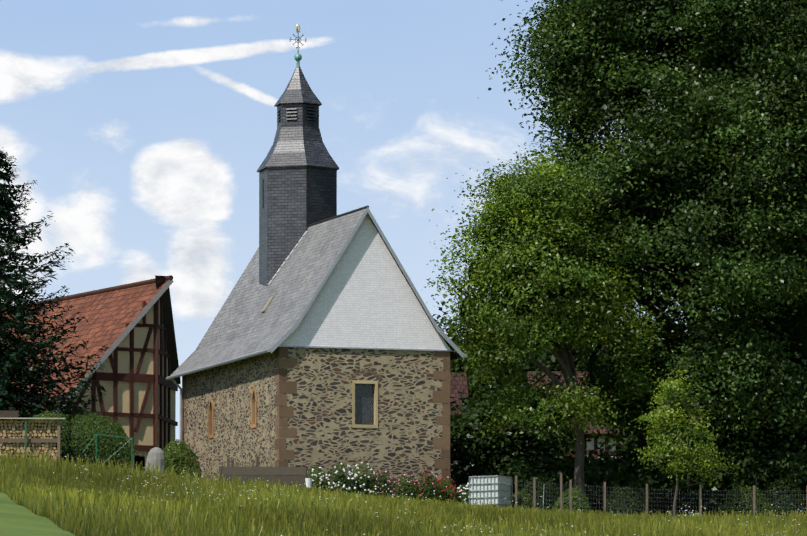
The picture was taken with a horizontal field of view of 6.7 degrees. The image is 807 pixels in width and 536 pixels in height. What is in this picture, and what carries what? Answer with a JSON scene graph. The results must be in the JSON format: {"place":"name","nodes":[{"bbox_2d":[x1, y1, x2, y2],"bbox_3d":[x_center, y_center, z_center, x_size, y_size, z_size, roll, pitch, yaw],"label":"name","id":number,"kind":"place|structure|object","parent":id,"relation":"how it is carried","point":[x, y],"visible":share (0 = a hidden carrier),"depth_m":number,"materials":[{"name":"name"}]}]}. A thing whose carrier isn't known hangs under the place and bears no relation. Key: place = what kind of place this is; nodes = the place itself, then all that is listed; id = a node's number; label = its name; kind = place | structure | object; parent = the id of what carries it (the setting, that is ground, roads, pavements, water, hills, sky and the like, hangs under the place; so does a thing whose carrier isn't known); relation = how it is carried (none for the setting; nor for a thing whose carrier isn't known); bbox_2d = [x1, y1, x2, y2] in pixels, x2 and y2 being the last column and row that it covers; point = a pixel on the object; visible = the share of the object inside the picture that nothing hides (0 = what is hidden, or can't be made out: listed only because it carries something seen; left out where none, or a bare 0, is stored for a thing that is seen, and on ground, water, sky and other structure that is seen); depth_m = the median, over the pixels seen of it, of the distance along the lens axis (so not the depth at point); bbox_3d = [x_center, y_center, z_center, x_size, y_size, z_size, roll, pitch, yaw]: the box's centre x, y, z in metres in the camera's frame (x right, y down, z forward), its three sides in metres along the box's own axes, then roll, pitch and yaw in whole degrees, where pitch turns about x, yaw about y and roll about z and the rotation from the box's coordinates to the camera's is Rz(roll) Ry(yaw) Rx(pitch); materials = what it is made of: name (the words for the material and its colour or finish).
{"place":"outdoors","nodes":[
{"label":"outdoors","id":0,"kind":"place"},
{"bbox_2d":[2,275,180,420],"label":"barn roof","id":1,"kind":"structure","parent":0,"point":[108,313],"depth_m":267.39,"materials":[{"name":"red tile"}]},
{"bbox_2d":[61,301,175,464],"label":"barn walls","id":2,"kind":"structure","parent":0,"point":[143,435],"depth_m":264.75,"materials":[{"name":"beige paint"}]},
{"bbox_2d":[51,299,177,466],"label":"timber framing","id":3,"kind":"object","parent":2,"relation":"attached to","point":[155,378],"visible":0.35,"depth_m":264.84,"materials":[{"name":"brown wood"}]},
{"bbox_2d":[165,453,191,474],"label":"shrub","id":4,"kind":"object","parent":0,"point":[174,461],"visible":0.1,"depth_m":249.13,"materials":[{"name":"green plant"}]},
{"bbox_2d":[182,336,449,488],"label":"chapel walls","id":5,"kind":"structure","parent":0,"point":[328,438],"depth_m":251.72,"materials":[{"name":"beige stone"}]},
{"bbox_2d":[208,380,377,438],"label":"window frames","id":6,"kind":"structure","parent":5,"relation":"in","point":[253,415],"depth_m":251.59,"materials":[{"name":"beige stone"}]},
{"bbox_2d":[355,384,373,424],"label":"window pane","id":7,"kind":"structure","parent":6,"relation":"in","point":[364,404],"depth_m":251.51,"materials":[{"name":"grey glass"}]},
{"bbox_2d":[182,347,449,487],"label":"sandstone quoins","id":8,"kind":"object","parent":5,"relation":"attached to","point":[284,362],"visible":0.52,"depth_m":250.97,"materials":[{"name":"stone"}]},
{"bbox_2d":[278,214,452,350],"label":"chapel gable shingles","id":9,"kind":"object","parent":5,"relation":"on","point":[365,298],"visible":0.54,"depth_m":251.71,"materials":[{"name":"white tile"}]},
{"bbox_2d":[312,476,325,490],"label":"flower bed plant","id":10,"kind":"object","parent":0,"point":[321,484],"visible":0.23,"depth_m":249.26,"materials":[{"name":"green plant"}]},
{"bbox_2d":[331,474,350,492],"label":"flower bed plant","id":11,"kind":"object","parent":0,"point":[341,477],"visible":0.42,"depth_m":249.33,"materials":[{"name":"green plant"}]},
{"bbox_2d":[0,492,687,535],"bbox_3d":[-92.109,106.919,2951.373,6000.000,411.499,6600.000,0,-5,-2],"label":"ground","id":12,"kind":"structure","parent":0,"point":[16,519],"depth_m":156.08,"materials":[{"name":"green plant"}]},
{"bbox_2d":[0,410,63,461],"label":"woodpile","id":13,"kind":"object","parent":12,"relation":"on","point":[25,436],"visible":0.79,"depth_m":247.31,"materials":[{"name":"brown wood"}]},
{"bbox_2d":[0,149,106,449],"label":"spruce tree","id":14,"kind":"object","parent":12,"relation":"on","point":[17,368],"depth_m":255.57,"materials":[{"name":"green plant"}]},
{"bbox_2d":[9,411,135,467],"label":"clipped hedge","id":15,"kind":"object","parent":12,"relation":"on","point":[97,426],"visible":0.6,"depth_m":249.57,"materials":[{"name":"green plant"}]},
{"bbox_2d":[41,434,111,466],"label":"clipped hedge","id":16,"kind":"object","parent":12,"relation":"on","point":[70,449],"visible":0.29,"depth_m":249.71,"materials":[{"name":"green plant"}]},
{"bbox_2d":[75,433,145,471],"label":"garden gate","id":17,"kind":"structure","parent":12,"relation":"on","point":[138,458],"depth_m":248.42,"materials":[{"name":"metal"}]},
{"bbox_2d":[145,447,164,472],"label":"standing stone","id":18,"kind":"object","parent":12,"relation":"on","point":[155,456],"visible":0.6,"depth_m":247.53,"materials":[{"name":"grey stone"}]},
{"bbox_2d":[163,439,201,477],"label":"shrub by chapel","id":19,"kind":"object","parent":12,"relation":"on","point":[169,450],"visible":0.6,"depth_m":249.08,"materials":[{"name":"green plant"}]},
{"bbox_2d":[219,456,311,488],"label":"wall","id":20,"kind":"structure","parent":12,"relation":"on","point":[287,475],"depth_m":247.99,"materials":[{"name":"stone"}]},
{"bbox_2d":[166,205,466,440],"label":"church roof","id":21,"kind":"structure","parent":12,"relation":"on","point":[253,317],"depth_m":255.64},
{"bbox_2d":[257,24,338,285],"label":"steeple","id":22,"kind":"object","parent":21,"relation":"on","point":[298,168],"visible":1,"depth_m":259.12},
{"bbox_2d":[307,466,329,489],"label":"flower bed plant","id":23,"kind":"object","parent":12,"relation":"on","point":[324,482],"visible":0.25,"depth_m":249.30,"materials":[{"name":"green plant"}]},
{"bbox_2d":[326,462,357,493],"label":"flower bed plant","id":24,"kind":"object","parent":12,"relation":"on","point":[339,474],"visible":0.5,"depth_m":249.33,"materials":[{"name":"green plant"}]},
{"bbox_2d":[307,462,470,501],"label":"flowers","id":25,"kind":"object","parent":24,"relation":"attached to","point":[356,475],"visible":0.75,"depth_m":250.10,"materials":[{"name":"white plant"}]},
{"bbox_2d":[350,461,378,495],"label":"flower bed plant","id":26,"kind":"object","parent":12,"relation":"on","point":[365,477],"visible":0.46,"depth_m":249.90,"materials":[{"name":"green plant"}]},
{"bbox_2d":[371,470,395,496],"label":"flower bed plant","id":27,"kind":"object","parent":12,"relation":"on","point":[383,477],"visible":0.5,"depth_m":250.28,"materials":[{"name":"green plant"}]},
{"bbox_2d":[0,450,806,535],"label":"meadow grass","id":28,"kind":"structure","parent":12,"relation":"on","point":[50,489],"depth_m":194.62,"materials":[{"name":"green plant"}]},
{"bbox_2d":[6,449,804,535],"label":"meadow flowers","id":29,"kind":"object","parent":12,"relation":"on","point":[392,497],"visible":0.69,"depth_m":203.81,"materials":[{"name":"white plant"}]},
{"bbox_2d":[392,474,422,499],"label":"flower bed plant","id":30,"kind":"object","parent":12,"relation":"on","point":[403,486],"visible":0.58,"depth_m":250.17,"materials":[{"name":"green plant"}]},
{"bbox_2d":[414,472,443,501],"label":"flower bed plant","id":31,"kind":"object","parent":12,"relation":"on","point":[431,481],"visible":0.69,"depth_m":250.38,"materials":[{"name":"green plant"}]},
{"bbox_2d":[434,477,459,501],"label":"flower bed plant","id":32,"kind":"object","parent":12,"relation":"on","point":[444,483],"visible":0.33,"depth_m":250.97,"materials":[{"name":"green plant"}]},
{"bbox_2d":[438,487,455,502],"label":"flower bed plant","id":33,"kind":"object","parent":12,"relation":"on","point":[447,495],"visible":0.33,"depth_m":250.94,"materials":[{"name":"green plant"}]},
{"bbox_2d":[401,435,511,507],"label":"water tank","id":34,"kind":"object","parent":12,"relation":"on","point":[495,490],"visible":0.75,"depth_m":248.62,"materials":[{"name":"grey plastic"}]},
{"bbox_2d":[450,372,467,478],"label":"neighbour house","id":35,"kind":"structure","parent":12,"relation":"on","point":[457,383],"depth_m":272.96,"materials":[{"name":"ceramic"}]},
{"bbox_2d":[455,484,470,504],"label":"flower bed plant","id":36,"kind":"object","parent":12,"relation":"on","point":[460,493],"visible":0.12,"depth_m":251.09,"materials":[{"name":"green plant"}]},
{"bbox_2d":[459,491,470,503],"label":"flower bed plant","id":37,"kind":"object","parent":12,"relation":"on","point":[463,498],"visible":0.21,"depth_m":251.15,"materials":[{"name":"green plant"}]},
{"bbox_2d":[458,424,537,461],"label":"tree","id":38,"kind":"object","parent":12,"relation":"on","point":[497,434],"visible":0.04,"depth_m":258.85,"materials":[{"name":"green plant"}]},
{"bbox_2d":[450,386,575,476],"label":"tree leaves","id":39,"kind":"object","parent":12,"relation":"on","point":[460,448],"visible":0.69,"depth_m":258.90,"materials":[{"name":"green plant"}]},
{"bbox_2d":[511,491,538,509],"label":"shrub","id":40,"kind":"object","parent":12,"relation":"on","point":[523,496],"visible":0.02,"depth_m":249.54,"materials":[{"name":"green plant"}]},
{"bbox_2d":[450,365,603,466],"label":"tree leaves","id":41,"kind":"object","parent":12,"relation":"on","point":[476,399],"visible":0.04,"depth_m":265.26,"materials":[{"name":"green plant"}]},
{"bbox_2d":[520,476,559,510],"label":"shrub","id":42,"kind":"object","parent":12,"relation":"on","point":[554,494],"visible":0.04,"depth_m":250.58,"materials":[{"name":"green plant"}]},
{"bbox_2d":[528,488,553,509],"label":"shrub","id":43,"kind":"object","parent":12,"relation":"on","point":[545,496],"depth_m":250.52,"materials":[{"name":"green plant"}]},
{"bbox_2d":[425,137,672,508],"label":"lime tree","id":44,"kind":"object","parent":12,"relation":"on","point":[505,213],"depth_m":252.41,"materials":[{"name":"green plant"}]},
{"bbox_2d":[459,192,618,416],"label":"lime tree leaves","id":45,"kind":"object","parent":44,"relation":"attached to","point":[603,381],"visible":0.21,"depth_m":252.87,"materials":[{"name":"green plant"}]},
{"bbox_2d":[552,487,591,512],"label":"shrub","id":46,"kind":"object","parent":12,"relation":"on","point":[575,495],"depth_m":250.10,"materials":[{"name":"green plant"}]},
{"bbox_2d":[562,498,583,512],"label":"shrub","id":47,"kind":"object","parent":12,"relation":"on","point":[573,505],"depth_m":250.12,"materials":[{"name":"green plant"}]},
{"bbox_2d":[527,371,624,459],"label":"farm house","id":48,"kind":"structure","parent":12,"relation":"on","point":[592,444],"depth_m":284.72,"materials":[{"name":"ceramic"}]},
{"bbox_2d":[557,354,639,456],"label":"tree","id":49,"kind":"object","parent":12,"relation":"on","point":[629,421],"depth_m":291.25,"materials":[{"name":"green plant"}]},
{"bbox_2d":[512,464,693,512],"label":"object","id":50,"kind":"object","parent":12,"relation":"on","point":[596,506],"depth_m":259.25,"materials":[{"name":"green plant"}]},
{"bbox_2d":[450,445,777,515],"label":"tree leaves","id":51,"kind":"object","parent":12,"relation":"on","point":[634,483],"visible":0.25,"depth_m":254.59,"materials":[{"name":"green plant"}]},
{"bbox_2d":[612,497,639,514],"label":"shrub","id":52,"kind":"object","parent":12,"relation":"on","point":[626,502],"depth_m":250.62,"materials":[{"name":"green plant"}]},
{"bbox_2d":[606,486,648,514],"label":"shrub","id":53,"kind":"object","parent":12,"relation":"on","point":[636,497],"depth_m":250.63,"materials":[{"name":"green plant"}]},
{"bbox_2d":[452,437,806,514],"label":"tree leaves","id":54,"kind":"object","parent":12,"relation":"on","point":[604,456],"visible":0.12,"depth_m":255.62,"materials":[{"name":"green plant"}]},
{"bbox_2d":[485,0,806,515],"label":"oak tree","id":55,"kind":"object","parent":12,"relation":"on","point":[759,394],"depth_m":255.00,"materials":[{"name":"green plant"}]},
{"bbox_2d":[547,0,806,436],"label":"oak tree leaves","id":56,"kind":"object","parent":55,"relation":"attached to","point":[793,321],"visible":0.12,"depth_m":256.85,"materials":[{"name":"green plant"}]},
{"bbox_2d":[515,474,806,515],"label":"wire fence","id":57,"kind":"object","parent":12,"relation":"on","point":[570,496],"visible":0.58,"depth_m":248.98,"materials":[{"name":"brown wood"}]},
{"bbox_2d":[631,366,739,515],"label":"young tree","id":58,"kind":"object","parent":12,"relation":"on","point":[672,385],"depth_m":249.52,"materials":[{"name":"green plant"}]},
{"bbox_2d":[593,423,806,514],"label":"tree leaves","id":59,"kind":"object","parent":12,"relation":"on","point":[794,463],"visible":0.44,"depth_m":254.87,"materials":[{"name":"green plant"}]},
{"bbox_2d":[658,459,805,502],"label":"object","id":60,"kind":"object","parent":12,"relation":"on","point":[755,494],"visible":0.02,"depth_m":257.25,"materials":[{"name":"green plant"}]},
{"bbox_2d":[718,485,772,516],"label":"shrub","id":61,"kind":"object","parent":12,"relation":"on","point":[737,497],"visible":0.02,"depth_m":251.28,"materials":[{"name":"green plant"}]},
{"bbox_2d":[727,498,763,516],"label":"shrub","id":62,"kind":"object","parent":12,"relation":"on","point":[737,504],"depth_m":251.21,"materials":[{"name":"green plant"}]},
{"bbox_2d":[761,477,805,514],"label":"shrub","id":63,"kind":"object","parent":12,"relation":"on","point":[799,502],"visible":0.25,"depth_m":252.38,"materials":[{"name":"green plant"}]},
{"bbox_2d":[768,494,800,516],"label":"shrub","id":64,"kind":"object","parent":12,"relation":"on","point":[785,501],"depth_m":252.29,"materials":[{"name":"green plant"}]},
{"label":"tree wood","id":65,"kind":"object","parent":12,"relation":"on","visible":0},
{"bbox_2d":[493,333,592,385],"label":"tree leaves","id":66,"kind":"object","parent":65,"relation":"attached to","point":[554,363],"visible":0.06,"depth_m":290.49,"materials":[{"name":"green plant"}]},
{"bbox_2d":[353,475,373,494],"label":"flower bed plant","id":67,"kind":"object","parent":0,"point":[367,485],"visible":0.4,"depth_m":249.89,"materials":[{"name":"green plant"}]},
{"bbox_2d":[375,480,391,495],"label":"flower bed plant","id":68,"kind":"object","parent":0,"point":[384,482],"visible":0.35,"depth_m":250.29,"materials":[{"name":"green plant"}]},
{"bbox_2d":[0,0,795,515],"label":"sky","id":69,"kind":"structure","parent":0,"point":[146,128],"materials":[{"name":"blue"}]},
{"bbox_2d":[396,483,415,498],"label":"flower bed plant","id":70,"kind":"object","parent":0,"point":[407,489],"visible":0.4,"depth_m":250.19,"materials":[{"name":"green plant"}]},
{"bbox_2d":[419,483,438,501],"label":"flower bed plant","id":71,"kind":"object","parent":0,"point":[430,492],"visible":0.33,"depth_m":250.34,"materials":[{"name":"green plant"}]},
{"bbox_2d":[469,428,537,468],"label":"shade tree leaves","id":72,"kind":"object","parent":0,"point":[486,462],"visible":0.02,"depth_m":259.60,"materials":[{"name":"green plant"}]},
{"bbox_2d":[512,482,682,501],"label":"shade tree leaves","id":73,"kind":"object","parent":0,"point":[589,499],"depth_m":258.07,"materials":[{"name":"green plant"}]},
{"bbox_2d":[749,465,806,492],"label":"shade tree leaves","id":74,"kind":"object","parent":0,"point":[786,478],"depth_m":256.44,"materials":[{"name":"green plant"}]},
{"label":"tree wood","id":75,"kind":"object","parent":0,"visible":0},
{"bbox_2d":[596,409,806,458],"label":"tree leaves","id":76,"kind":"object","parent":75,"relation":"attached to","point":[643,436],"visible":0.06,"depth_m":261.59,"materials":[{"name":"green plant"}]},
{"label":"tree wood","id":77,"kind":"object","parent":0,"visible":0},
{"bbox_2d":[432,301,527,415],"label":"tree leaves","id":78,"kind":"object","parent":77,"relation":"attached to","point":[461,369],"visible":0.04,"depth_m":280.61,"materials":[{"name":"green plant"}]}
]}

